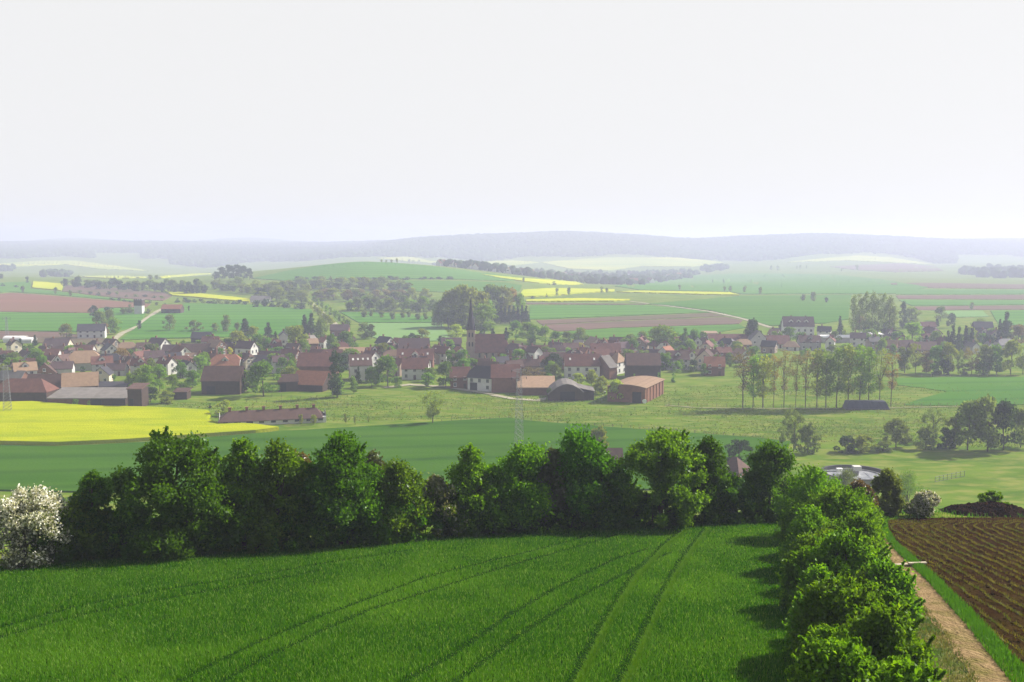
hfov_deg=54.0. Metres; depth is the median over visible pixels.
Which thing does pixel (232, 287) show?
round tree
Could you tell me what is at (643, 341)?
house
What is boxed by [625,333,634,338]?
round tree
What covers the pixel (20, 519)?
hedgerow bush
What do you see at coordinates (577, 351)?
house
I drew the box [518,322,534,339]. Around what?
round tree
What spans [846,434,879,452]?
bush
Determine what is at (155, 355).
house
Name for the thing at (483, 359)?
house
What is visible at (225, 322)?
slender tree
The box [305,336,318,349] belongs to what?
house
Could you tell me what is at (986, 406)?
round tree
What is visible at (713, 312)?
lane
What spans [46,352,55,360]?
house
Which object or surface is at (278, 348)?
oval tree
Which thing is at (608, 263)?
rapeseed field
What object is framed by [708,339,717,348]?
round tree
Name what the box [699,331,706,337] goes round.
round tree
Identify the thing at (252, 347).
house
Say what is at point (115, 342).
house
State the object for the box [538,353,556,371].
house
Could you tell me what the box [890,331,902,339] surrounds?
round tree
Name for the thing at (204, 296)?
rapeseed field
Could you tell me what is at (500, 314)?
conifer tree
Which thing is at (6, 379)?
power pylon
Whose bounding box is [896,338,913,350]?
house
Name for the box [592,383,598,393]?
bush
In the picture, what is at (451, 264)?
distant house
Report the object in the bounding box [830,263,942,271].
ploughed field
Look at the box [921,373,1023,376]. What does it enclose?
wire fence
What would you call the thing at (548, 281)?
rapeseed field
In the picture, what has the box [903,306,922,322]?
oval tree
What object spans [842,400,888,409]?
covered stack
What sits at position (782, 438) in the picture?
bare tree
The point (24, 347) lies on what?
oval tree
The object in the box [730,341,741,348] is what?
round tree
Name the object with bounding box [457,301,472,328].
round tree
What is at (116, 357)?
house
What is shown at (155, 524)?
hedgerow bush
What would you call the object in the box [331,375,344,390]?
oval tree
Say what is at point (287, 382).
barn
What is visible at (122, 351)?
round tree
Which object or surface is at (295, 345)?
house
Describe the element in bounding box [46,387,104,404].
shed
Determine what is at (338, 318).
oval tree
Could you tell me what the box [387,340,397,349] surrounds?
house
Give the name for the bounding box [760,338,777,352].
house
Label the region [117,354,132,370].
house
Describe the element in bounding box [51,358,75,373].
house
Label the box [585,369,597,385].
oval tree
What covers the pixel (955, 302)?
crop field
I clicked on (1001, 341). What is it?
house
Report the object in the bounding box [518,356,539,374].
house
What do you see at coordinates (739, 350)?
house
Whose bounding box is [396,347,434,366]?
house
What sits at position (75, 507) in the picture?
hedgerow bush
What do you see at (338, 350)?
house
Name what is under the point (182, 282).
round tree
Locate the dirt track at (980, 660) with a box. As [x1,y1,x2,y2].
[884,538,1016,681]
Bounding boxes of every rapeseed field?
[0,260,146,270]
[0,401,278,445]
[32,281,62,290]
[70,275,147,278]
[159,273,210,277]
[165,290,249,302]
[377,256,436,263]
[483,274,583,284]
[488,260,538,265]
[521,288,614,296]
[526,298,629,301]
[541,257,722,270]
[616,290,739,295]
[787,255,933,264]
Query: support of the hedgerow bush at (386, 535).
on the terrain at (1000, 469)
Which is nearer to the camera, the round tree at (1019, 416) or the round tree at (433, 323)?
the round tree at (1019, 416)
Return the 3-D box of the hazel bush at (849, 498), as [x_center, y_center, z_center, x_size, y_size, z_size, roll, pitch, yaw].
[21.647,11.792,64.792,5.001,4.978,4.898,-3,7,-28]
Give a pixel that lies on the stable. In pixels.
(264, 416)
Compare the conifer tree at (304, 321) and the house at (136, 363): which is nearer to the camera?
the house at (136, 363)
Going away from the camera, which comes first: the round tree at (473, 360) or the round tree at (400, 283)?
the round tree at (473, 360)
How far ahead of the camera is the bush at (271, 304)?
866.81 m
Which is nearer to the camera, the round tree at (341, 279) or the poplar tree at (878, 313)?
the poplar tree at (878, 313)
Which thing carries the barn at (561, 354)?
on the terrain at (1000, 469)
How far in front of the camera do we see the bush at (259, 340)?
533.01 m
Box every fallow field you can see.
[0,331,104,344]
[62,285,171,300]
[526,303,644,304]
[543,317,742,331]
[896,295,1023,299]
[914,305,1023,309]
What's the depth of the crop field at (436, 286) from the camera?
1105.28 m
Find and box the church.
[466,295,507,357]
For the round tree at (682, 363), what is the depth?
476.40 m
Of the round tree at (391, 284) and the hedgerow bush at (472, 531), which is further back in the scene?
the round tree at (391, 284)
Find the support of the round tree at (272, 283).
on the terrain at (1000, 469)
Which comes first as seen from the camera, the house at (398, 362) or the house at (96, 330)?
the house at (398, 362)
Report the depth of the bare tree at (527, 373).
425.90 m
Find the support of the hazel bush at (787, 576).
on the terrain at (1000, 469)
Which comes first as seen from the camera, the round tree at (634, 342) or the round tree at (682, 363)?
the round tree at (682, 363)
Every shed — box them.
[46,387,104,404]
[90,387,127,404]
[99,381,129,386]
[126,383,149,405]
[173,388,191,399]
[517,376,554,394]
[604,448,623,461]
[704,331,717,336]
[820,335,849,342]
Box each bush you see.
[0,483,73,570]
[28,512,83,564]
[46,492,112,561]
[97,499,159,561]
[119,307,126,312]
[135,514,196,559]
[143,358,164,379]
[158,390,174,404]
[183,490,248,556]
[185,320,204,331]
[214,400,233,414]
[252,300,259,306]
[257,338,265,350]
[261,298,268,305]
[268,301,275,306]
[277,493,341,551]
[289,449,315,524]
[295,303,305,308]
[327,506,380,547]
[349,484,409,545]
[360,449,386,475]
[392,495,444,542]
[394,376,401,387]
[417,473,470,537]
[435,491,480,537]
[473,500,513,535]
[492,503,543,532]
[519,491,572,534]
[541,491,597,531]
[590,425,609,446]
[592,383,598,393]
[626,493,678,529]
[653,483,718,527]
[691,467,755,524]
[720,488,774,523]
[724,438,752,460]
[765,463,852,527]
[773,499,804,543]
[773,546,827,608]
[775,503,828,566]
[779,532,812,564]
[781,590,814,655]
[784,628,881,681]
[787,558,834,617]
[787,571,880,660]
[789,525,889,590]
[793,422,822,453]
[795,484,853,517]
[800,526,837,549]
[800,623,848,653]
[813,516,843,533]
[823,487,887,548]
[831,467,857,488]
[833,435,858,453]
[838,508,893,558]
[840,597,947,681]
[840,623,878,650]
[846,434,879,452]
[848,478,878,506]
[852,566,872,584]
[852,654,939,681]
[855,577,888,601]
[855,601,894,647]
[859,487,885,522]
[862,324,879,331]
[865,555,925,623]
[868,518,891,553]
[868,654,885,670]
[871,467,907,516]
[874,337,889,354]
[875,440,892,451]
[882,587,914,622]
[896,470,931,509]
[904,489,941,517]
[915,425,937,449]
[930,357,951,375]
[936,426,955,448]
[957,363,970,374]
[974,361,990,375]
[977,490,1010,504]
[981,334,995,343]
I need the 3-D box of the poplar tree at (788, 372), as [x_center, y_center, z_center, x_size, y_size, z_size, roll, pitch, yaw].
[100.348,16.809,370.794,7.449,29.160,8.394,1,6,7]
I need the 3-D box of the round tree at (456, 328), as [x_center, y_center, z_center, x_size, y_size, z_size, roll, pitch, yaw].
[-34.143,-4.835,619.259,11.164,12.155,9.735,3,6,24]
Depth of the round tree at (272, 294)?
934.29 m
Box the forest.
[0,230,1023,267]
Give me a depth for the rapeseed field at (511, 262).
3203.31 m
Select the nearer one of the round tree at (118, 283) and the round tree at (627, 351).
the round tree at (627, 351)
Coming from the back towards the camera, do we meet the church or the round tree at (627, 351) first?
the church
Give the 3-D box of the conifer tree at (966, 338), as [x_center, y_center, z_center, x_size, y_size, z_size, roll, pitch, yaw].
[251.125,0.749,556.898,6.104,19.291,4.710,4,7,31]
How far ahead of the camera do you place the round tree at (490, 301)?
727.03 m
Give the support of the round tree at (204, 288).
on the terrain at (1000, 469)
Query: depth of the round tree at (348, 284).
1032.89 m
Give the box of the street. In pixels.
[384,384,494,393]
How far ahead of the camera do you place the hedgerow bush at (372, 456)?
73.25 m
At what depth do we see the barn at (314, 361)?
445.37 m
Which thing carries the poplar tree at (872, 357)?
on the terrain at (1000, 469)
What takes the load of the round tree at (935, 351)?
on the terrain at (1000, 469)
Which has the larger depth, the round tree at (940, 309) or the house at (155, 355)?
the round tree at (940, 309)
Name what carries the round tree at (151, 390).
on the terrain at (1000, 469)
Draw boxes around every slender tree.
[129,368,141,383]
[134,363,156,394]
[150,364,167,389]
[221,315,231,330]
[327,350,344,397]
[357,322,370,337]
[367,324,376,338]
[898,301,907,328]
[920,351,933,371]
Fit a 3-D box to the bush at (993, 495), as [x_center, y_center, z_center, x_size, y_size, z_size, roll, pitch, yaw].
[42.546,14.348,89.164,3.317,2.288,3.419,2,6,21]
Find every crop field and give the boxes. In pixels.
[0,281,147,302]
[0,308,145,332]
[0,418,789,492]
[120,303,313,339]
[253,262,522,280]
[390,280,521,291]
[530,305,708,319]
[560,324,745,338]
[616,273,927,293]
[649,295,850,325]
[895,377,1023,405]
[896,289,1023,294]
[899,300,1023,305]
[991,310,1023,325]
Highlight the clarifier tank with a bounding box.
[821,464,882,485]
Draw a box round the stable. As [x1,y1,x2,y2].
[218,404,325,424]
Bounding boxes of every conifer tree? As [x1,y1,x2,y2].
[32,335,38,345]
[239,318,250,337]
[263,322,273,337]
[301,315,308,334]
[304,313,316,334]
[356,366,361,383]
[493,305,499,322]
[498,305,504,322]
[502,306,508,322]
[503,328,509,339]
[506,305,512,322]
[511,305,516,320]
[515,306,519,320]
[519,305,525,321]
[523,306,530,322]
[680,327,688,349]
[837,316,843,334]
[944,330,950,342]
[950,325,956,346]
[954,326,963,350]
[960,325,969,349]
[969,327,976,342]
[995,319,1003,340]
[1001,311,1013,338]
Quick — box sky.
[0,0,1023,241]
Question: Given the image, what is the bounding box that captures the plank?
[895,561,926,565]
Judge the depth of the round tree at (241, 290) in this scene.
1044.47 m
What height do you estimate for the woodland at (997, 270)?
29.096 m
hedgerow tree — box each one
[68,469,113,542]
[103,426,253,560]
[217,436,263,547]
[234,436,312,543]
[288,429,388,544]
[369,455,435,536]
[443,442,503,529]
[474,462,517,533]
[495,438,556,529]
[528,445,574,524]
[548,421,616,528]
[577,451,632,528]
[615,426,712,527]
[685,435,736,515]
[738,438,801,523]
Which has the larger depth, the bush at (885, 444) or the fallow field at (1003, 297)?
the fallow field at (1003, 297)
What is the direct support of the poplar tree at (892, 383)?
on the terrain at (1000, 469)
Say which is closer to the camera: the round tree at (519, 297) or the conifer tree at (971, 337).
the conifer tree at (971, 337)
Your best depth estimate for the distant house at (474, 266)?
1492.04 m
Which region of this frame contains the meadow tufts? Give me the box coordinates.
[156,383,1023,447]
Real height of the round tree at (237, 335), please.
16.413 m
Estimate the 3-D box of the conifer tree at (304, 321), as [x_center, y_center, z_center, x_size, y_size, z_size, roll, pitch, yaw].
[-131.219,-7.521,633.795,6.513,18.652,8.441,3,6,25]
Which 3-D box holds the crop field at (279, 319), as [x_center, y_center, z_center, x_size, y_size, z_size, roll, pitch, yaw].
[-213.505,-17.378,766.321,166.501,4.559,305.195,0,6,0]
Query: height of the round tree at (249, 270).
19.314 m
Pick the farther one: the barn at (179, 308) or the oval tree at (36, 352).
the barn at (179, 308)
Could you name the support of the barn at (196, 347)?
on the terrain at (1000, 469)
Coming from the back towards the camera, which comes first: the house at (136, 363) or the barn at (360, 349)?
the barn at (360, 349)
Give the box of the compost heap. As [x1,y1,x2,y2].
[940,501,1023,516]
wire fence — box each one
[441,416,773,438]
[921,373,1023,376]
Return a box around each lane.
[114,309,160,338]
[630,301,770,326]
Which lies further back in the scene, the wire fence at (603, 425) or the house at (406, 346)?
the house at (406, 346)
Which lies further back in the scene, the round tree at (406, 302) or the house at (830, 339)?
the round tree at (406, 302)
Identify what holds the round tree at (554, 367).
on the terrain at (1000, 469)
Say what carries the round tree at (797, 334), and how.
on the terrain at (1000, 469)
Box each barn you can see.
[0,370,27,383]
[0,378,59,401]
[25,358,38,365]
[27,374,60,389]
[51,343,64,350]
[61,371,99,387]
[69,350,99,370]
[161,304,183,312]
[181,343,211,352]
[190,332,211,342]
[200,366,246,394]
[250,296,271,301]
[277,374,298,391]
[295,370,332,391]
[296,353,338,374]
[339,347,365,353]
[441,337,461,348]
[491,364,520,392]
[527,352,565,361]
[547,378,594,400]
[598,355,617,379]
[606,376,664,402]
[624,353,661,377]
[971,321,993,330]
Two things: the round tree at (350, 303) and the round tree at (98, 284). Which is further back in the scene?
the round tree at (98, 284)
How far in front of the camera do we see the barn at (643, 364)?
450.62 m
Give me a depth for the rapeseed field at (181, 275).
2096.68 m
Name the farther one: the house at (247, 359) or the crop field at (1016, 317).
the crop field at (1016, 317)
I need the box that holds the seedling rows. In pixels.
[888,518,1023,655]
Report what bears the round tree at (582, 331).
on the terrain at (1000, 469)
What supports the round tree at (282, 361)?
on the terrain at (1000, 469)
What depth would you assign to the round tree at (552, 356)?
465.07 m
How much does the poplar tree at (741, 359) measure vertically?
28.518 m
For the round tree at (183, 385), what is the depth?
399.14 m
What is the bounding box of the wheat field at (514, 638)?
[0,522,795,681]
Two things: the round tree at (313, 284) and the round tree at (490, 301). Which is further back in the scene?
the round tree at (313, 284)
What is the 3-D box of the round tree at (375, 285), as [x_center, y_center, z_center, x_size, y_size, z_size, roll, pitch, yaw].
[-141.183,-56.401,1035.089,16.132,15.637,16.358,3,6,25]
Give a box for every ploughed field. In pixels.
[0,293,149,312]
[536,313,721,324]
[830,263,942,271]
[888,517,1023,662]
[891,283,1023,288]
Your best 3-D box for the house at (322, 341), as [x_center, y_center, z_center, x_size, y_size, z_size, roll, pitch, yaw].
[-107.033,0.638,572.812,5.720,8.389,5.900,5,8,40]
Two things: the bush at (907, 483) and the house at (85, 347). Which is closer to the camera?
the bush at (907, 483)
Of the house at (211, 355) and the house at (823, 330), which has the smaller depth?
the house at (211, 355)
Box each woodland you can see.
[0,263,15,270]
[39,268,73,276]
[432,259,700,284]
[699,263,729,271]
[958,263,1023,277]
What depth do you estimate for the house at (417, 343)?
526.35 m
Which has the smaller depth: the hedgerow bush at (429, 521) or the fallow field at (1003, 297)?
the hedgerow bush at (429, 521)
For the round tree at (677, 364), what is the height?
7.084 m
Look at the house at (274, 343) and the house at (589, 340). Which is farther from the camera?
the house at (589, 340)
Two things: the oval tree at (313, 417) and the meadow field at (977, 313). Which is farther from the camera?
the meadow field at (977, 313)
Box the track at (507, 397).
[492,394,547,400]
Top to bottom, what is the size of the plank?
0.330 m
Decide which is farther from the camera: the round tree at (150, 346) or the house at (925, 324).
the house at (925, 324)
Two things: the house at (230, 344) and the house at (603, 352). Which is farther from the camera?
the house at (230, 344)
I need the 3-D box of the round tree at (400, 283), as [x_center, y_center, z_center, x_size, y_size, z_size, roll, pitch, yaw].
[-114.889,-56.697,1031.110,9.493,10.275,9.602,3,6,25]
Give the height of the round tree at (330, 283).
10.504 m
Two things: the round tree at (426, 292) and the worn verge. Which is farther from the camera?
the round tree at (426, 292)
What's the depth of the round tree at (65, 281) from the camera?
1220.14 m
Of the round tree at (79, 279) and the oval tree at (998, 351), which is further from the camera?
the round tree at (79, 279)
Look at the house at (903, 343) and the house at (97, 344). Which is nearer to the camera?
the house at (97, 344)
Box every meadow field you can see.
[341,312,435,322]
[364,323,447,340]
[940,310,988,317]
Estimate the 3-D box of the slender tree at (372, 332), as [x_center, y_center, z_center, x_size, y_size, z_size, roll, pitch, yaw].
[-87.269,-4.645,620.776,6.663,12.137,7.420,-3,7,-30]
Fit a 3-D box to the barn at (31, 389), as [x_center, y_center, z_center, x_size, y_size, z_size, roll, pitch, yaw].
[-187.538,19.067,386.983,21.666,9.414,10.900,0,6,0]
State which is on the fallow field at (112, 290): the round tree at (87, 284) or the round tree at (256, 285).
the round tree at (87, 284)
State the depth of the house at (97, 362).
460.96 m
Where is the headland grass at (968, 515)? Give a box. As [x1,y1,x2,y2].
[882,507,1023,520]
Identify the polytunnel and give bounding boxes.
[2,336,28,342]
[21,337,36,342]
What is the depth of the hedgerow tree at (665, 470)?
77.09 m
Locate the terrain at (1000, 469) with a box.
[0,237,1023,677]
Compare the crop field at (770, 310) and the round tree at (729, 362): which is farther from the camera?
the crop field at (770, 310)
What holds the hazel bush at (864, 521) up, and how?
on the terrain at (1000, 469)
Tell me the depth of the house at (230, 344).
545.89 m
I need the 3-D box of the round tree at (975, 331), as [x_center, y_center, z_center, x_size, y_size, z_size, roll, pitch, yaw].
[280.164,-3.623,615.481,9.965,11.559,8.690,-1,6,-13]
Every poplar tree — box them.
[728,349,756,407]
[745,355,762,407]
[754,355,775,407]
[766,353,782,407]
[775,349,793,407]
[789,353,802,407]
[796,350,817,407]
[808,348,828,407]
[815,349,836,406]
[824,347,850,407]
[835,343,860,399]
[848,293,859,330]
[848,344,872,399]
[854,294,865,332]
[857,347,880,399]
[860,291,870,331]
[868,291,878,328]
[871,347,892,399]
[874,294,883,331]
[879,293,889,332]
[883,350,900,406]
[886,295,895,328]
[890,306,898,329]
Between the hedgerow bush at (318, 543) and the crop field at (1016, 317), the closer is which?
the hedgerow bush at (318, 543)
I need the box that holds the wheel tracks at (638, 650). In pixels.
[573,526,710,681]
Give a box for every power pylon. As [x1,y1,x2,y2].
[0,365,12,409]
[511,368,526,444]
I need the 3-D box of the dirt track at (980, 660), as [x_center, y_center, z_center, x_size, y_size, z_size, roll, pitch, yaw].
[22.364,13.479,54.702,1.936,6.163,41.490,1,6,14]
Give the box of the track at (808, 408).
[666,404,961,408]
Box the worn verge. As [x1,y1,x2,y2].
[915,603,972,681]
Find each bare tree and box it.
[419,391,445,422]
[522,367,545,375]
[777,425,787,443]
[781,407,805,451]
[908,343,923,373]
[921,408,946,434]
[953,350,966,369]
[963,348,980,374]
[1016,345,1023,373]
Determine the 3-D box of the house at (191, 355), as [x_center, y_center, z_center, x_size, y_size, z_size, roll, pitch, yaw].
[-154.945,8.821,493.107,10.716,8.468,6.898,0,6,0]
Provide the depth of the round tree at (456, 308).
683.52 m
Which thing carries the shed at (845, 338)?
on the terrain at (1000, 469)
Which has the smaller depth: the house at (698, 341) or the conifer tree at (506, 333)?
the house at (698, 341)
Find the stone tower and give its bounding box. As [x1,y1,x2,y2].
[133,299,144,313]
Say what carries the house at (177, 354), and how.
on the terrain at (1000, 469)
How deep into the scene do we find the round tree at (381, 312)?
770.10 m
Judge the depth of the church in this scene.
518.17 m
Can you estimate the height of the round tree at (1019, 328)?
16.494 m
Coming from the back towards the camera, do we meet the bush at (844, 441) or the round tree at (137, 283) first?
the round tree at (137, 283)
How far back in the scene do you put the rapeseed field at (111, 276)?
1742.34 m
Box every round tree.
[5,351,23,358]
[36,355,50,367]
[58,323,72,337]
[61,278,68,285]
[71,279,82,286]
[72,277,81,285]
[83,282,91,287]
[87,305,97,315]
[91,310,107,323]
[94,281,103,288]
[101,281,109,288]
[105,309,114,327]
[107,280,113,288]
[113,280,122,288]
[113,347,128,356]
[121,283,128,289]
[129,280,137,288]
[134,280,141,290]
[137,320,141,328]
[142,342,158,349]
[143,280,153,290]
[148,387,158,401]
[150,281,158,290]
[160,282,164,291]
[162,314,175,329]
[163,279,171,289]
[166,279,175,290]
[166,374,179,391]
[170,282,178,291]
[173,362,186,378]
[174,382,190,388]
[176,280,185,289]
[182,286,188,292]
[184,370,200,386]
[188,284,195,292]
[192,354,210,374]
[194,285,199,292]
[196,280,203,292]
[196,351,210,368]
[200,284,207,292]
[210,280,219,288]
[211,271,219,278]
[211,323,219,330]
[214,283,226,289]
[216,267,227,278]
[223,264,234,277]
[226,347,232,353]
[228,283,237,291]
[228,330,247,350]
[230,264,242,278]
[234,322,240,329]
[237,283,244,292]
[238,266,248,277]
[242,284,252,292]
[244,268,253,279]
[245,325,258,339]
[246,359,280,395]
[248,282,262,292]
[250,280,260,289]
[251,333,264,342]
[253,287,268,295]
[261,337,271,349]
[266,281,278,291]
[270,290,281,298]
[274,287,286,299]
[275,357,288,373]
[278,280,288,289]
[285,294,297,301]
[285,353,296,367]
[286,359,294,366]
[294,276,307,286]
[294,289,310,302]
[298,284,312,293]
[299,339,310,352]
[307,279,316,287]
[310,290,325,299]
[312,276,326,286]
[316,278,327,288]
[317,289,329,298]
[323,315,330,323]
[325,280,334,287]
[325,287,342,299]
[325,317,335,327]
[326,334,337,348]
[328,342,339,348]
[333,277,348,285]
[334,281,343,288]
[336,330,356,346]
[340,290,352,299]
[340,347,359,365]
[343,281,354,289]
[344,277,358,287]
[344,300,354,310]
[351,289,359,299]
[352,298,365,309]
[357,276,369,287]
[358,292,367,297]
[359,295,372,309]
[360,310,367,316]
[363,294,375,308]
[365,366,379,386]
[366,279,380,288]
[369,297,379,309]
[372,289,382,299]
[374,354,397,385]
[375,300,387,310]
[376,343,388,355]
[377,276,387,288]
[378,289,390,298]
[378,310,385,316]
[385,281,396,288]
[385,298,398,310]
[388,291,400,300]
[389,311,395,318]
[393,289,407,299]
[395,281,404,289]
[399,295,407,307]
[401,298,409,309]
[403,282,413,288]
[406,287,417,299]
[409,301,414,310]
[412,328,429,337]
[414,299,426,311]
[417,296,429,309]
[418,288,432,298]
[420,372,435,386]
[426,298,437,309]
[431,299,448,326]
[431,310,440,325]
[435,306,456,328]
[436,361,453,386]
[438,288,459,322]
[447,323,463,336]
[448,305,467,325]
[451,284,472,325]
[454,349,469,364]
[454,357,470,366]
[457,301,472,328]
[462,286,486,323]
[469,358,477,368]
[475,289,492,319]
[483,283,501,310]
[485,299,494,320]
[491,285,513,311]
[494,297,503,310]
[506,287,520,313]
[508,320,522,339]
[511,349,525,359]
[514,293,525,313]
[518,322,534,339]
[527,325,541,340]
[537,325,551,341]
[540,353,562,369]
[541,346,551,351]
[544,361,556,373]
[549,331,563,341]
[549,363,561,379]
[561,331,570,342]
[569,373,584,383]
[571,327,588,341]
[595,376,609,393]
[608,378,622,398]
[622,349,633,357]
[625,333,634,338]
[629,338,638,348]
[636,330,647,338]
[647,324,680,346]
[673,361,681,370]
[678,359,684,368]
[685,339,696,352]
[687,359,697,370]
[689,328,700,338]
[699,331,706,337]
[700,363,708,374]
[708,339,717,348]
[724,352,734,367]
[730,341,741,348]
[743,317,761,335]
[746,346,761,363]
[759,353,776,365]
[781,326,795,339]
[793,332,806,342]
[797,350,806,359]
[826,344,837,353]
[831,331,841,340]
[838,343,852,357]
[853,316,868,330]
[854,344,866,354]
[862,328,879,337]
[882,418,912,447]
[887,344,897,354]
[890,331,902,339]
[897,321,924,341]
[927,345,946,371]
[929,330,940,341]
[934,306,948,320]
[946,313,955,325]
[952,399,987,449]
[962,327,977,336]
[966,393,1010,451]
[974,344,993,371]
[987,398,1021,449]
[1002,339,1023,374]
[1007,323,1023,343]
[1012,408,1023,447]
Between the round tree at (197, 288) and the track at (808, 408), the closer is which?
the track at (808, 408)
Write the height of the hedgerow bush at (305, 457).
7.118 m
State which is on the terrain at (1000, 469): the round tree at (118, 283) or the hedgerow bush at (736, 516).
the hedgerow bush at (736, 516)
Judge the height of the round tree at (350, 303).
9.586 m
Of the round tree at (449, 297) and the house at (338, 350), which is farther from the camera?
the round tree at (449, 297)
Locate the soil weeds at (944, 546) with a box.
[888,517,1016,645]
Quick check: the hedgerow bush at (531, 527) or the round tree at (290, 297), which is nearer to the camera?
the hedgerow bush at (531, 527)
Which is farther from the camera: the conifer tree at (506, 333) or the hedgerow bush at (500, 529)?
the conifer tree at (506, 333)
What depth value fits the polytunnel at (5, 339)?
597.00 m
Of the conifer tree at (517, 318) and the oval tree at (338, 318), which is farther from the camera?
the oval tree at (338, 318)
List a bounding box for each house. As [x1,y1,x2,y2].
[0,348,13,354]
[5,337,22,351]
[12,360,37,373]
[18,348,32,361]
[37,360,57,373]
[38,343,49,348]
[41,346,61,355]
[42,337,73,348]
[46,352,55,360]
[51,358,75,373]
[53,352,70,360]
[64,348,81,353]
[74,342,96,350]
[76,322,106,337]
[87,338,103,352]
[91,353,113,371]
[95,363,114,380]
[100,341,116,353]
[100,351,120,362]
[102,336,119,347]
[106,360,129,375]
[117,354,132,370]
[118,340,135,354]
[129,355,153,374]
[130,348,149,357]
[136,340,150,350]
[143,348,164,362]
[148,336,170,349]
[156,354,177,374]
[161,342,178,352]
[165,350,181,356]
[170,343,191,354]
[171,353,192,361]
[177,358,197,377]
[185,350,200,362]
[193,351,216,370]
[201,334,218,342]
[207,337,226,353]
[209,352,241,365]
[225,340,243,352]
[234,339,258,354]
[241,351,255,370]
[252,352,267,365]
[259,349,280,354]
[266,338,281,349]
[271,353,288,373]
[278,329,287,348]
[280,347,300,364]
[284,341,301,352]
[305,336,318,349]
[309,347,323,352]
[318,335,327,347]
[321,347,345,352]
[329,322,349,335]
[329,340,348,348]
[348,352,372,380]
[364,348,380,366]
[365,344,382,355]
[374,334,395,343]
[383,347,396,357]
[386,355,401,375]
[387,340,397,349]
[393,337,398,345]
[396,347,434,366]
[398,336,429,348]
[401,355,429,379]
[402,343,410,348]
[411,353,431,367]
[423,344,438,363]
[433,344,451,363]
[436,259,444,265]
[447,260,453,266]
[449,364,470,388]
[450,350,466,365]
[453,344,462,351]
[466,365,491,391]
[470,356,490,368]
[472,263,478,269]
[477,359,498,365]
[495,354,509,363]
[504,357,524,375]
[505,341,524,358]
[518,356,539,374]
[525,343,542,358]
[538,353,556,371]
[548,339,561,344]
[548,342,565,351]
[562,340,579,351]
[563,352,600,378]
[566,347,583,353]
[578,344,588,353]
[583,335,597,347]
[587,347,609,355]
[589,341,621,352]
[597,337,615,342]
[609,334,622,341]
[611,350,624,374]
[613,340,629,352]
[627,344,637,350]
[633,335,649,349]
[643,347,658,352]
[646,277,654,282]
[648,339,668,348]
[657,343,673,364]
[665,348,689,368]
[672,336,688,349]
[682,347,695,363]
[688,335,702,348]
[691,347,700,357]
[695,347,713,369]
[697,347,719,355]
[699,339,713,348]
[703,354,725,375]
[706,332,748,348]
[715,344,732,361]
[717,336,734,353]
[721,456,750,477]
[733,346,748,362]
[735,337,752,351]
[747,330,765,349]
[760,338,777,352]
[764,334,790,347]
[767,327,780,334]
[781,315,814,336]
[782,341,799,350]
[796,333,821,349]
[817,324,831,334]
[825,333,835,350]
[850,330,865,346]
[864,334,879,350]
[883,328,905,338]
[885,338,898,352]
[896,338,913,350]
[906,340,937,353]
[919,325,942,336]
[919,331,930,341]
[920,322,936,327]
[929,335,949,351]
[963,340,979,352]
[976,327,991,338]
[983,340,993,348]
[990,327,997,340]
[993,337,1014,350]
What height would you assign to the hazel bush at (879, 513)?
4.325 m
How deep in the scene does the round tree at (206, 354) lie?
471.74 m
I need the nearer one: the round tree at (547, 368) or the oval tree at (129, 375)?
the oval tree at (129, 375)
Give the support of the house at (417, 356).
on the terrain at (1000, 469)
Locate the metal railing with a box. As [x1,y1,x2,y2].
[936,471,964,481]
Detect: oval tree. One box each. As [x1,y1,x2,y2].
[0,353,15,359]
[0,364,10,369]
[1,357,25,364]
[22,344,32,352]
[27,348,43,357]
[108,317,122,333]
[124,373,135,386]
[183,374,198,382]
[242,369,248,389]
[245,365,258,389]
[266,353,280,364]
[272,346,282,350]
[280,365,298,373]
[284,325,308,349]
[298,414,302,423]
[310,414,316,424]
[313,317,328,339]
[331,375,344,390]
[332,309,338,317]
[336,313,343,320]
[339,352,348,369]
[345,318,351,326]
[349,375,357,391]
[424,367,437,379]
[443,339,454,348]
[444,349,455,366]
[473,303,497,333]
[526,338,535,345]
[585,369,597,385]
[660,352,672,369]
[732,343,745,350]
[771,331,781,334]
[810,291,816,300]
[897,346,912,372]
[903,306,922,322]
[939,341,958,371]
[944,417,966,447]
[977,333,985,341]
[990,344,1003,372]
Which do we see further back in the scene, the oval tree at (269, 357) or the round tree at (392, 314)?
the round tree at (392, 314)
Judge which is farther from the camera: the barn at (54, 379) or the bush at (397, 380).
the bush at (397, 380)
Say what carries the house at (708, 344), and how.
on the terrain at (1000, 469)
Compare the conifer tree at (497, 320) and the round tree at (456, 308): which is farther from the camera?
the conifer tree at (497, 320)
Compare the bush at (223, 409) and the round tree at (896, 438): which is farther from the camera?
the bush at (223, 409)
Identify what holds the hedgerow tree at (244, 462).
on the terrain at (1000, 469)
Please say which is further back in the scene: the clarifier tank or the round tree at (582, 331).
the round tree at (582, 331)
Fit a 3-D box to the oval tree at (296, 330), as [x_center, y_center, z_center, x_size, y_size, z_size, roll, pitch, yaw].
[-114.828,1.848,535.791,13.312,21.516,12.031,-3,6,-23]
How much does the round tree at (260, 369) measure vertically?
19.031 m

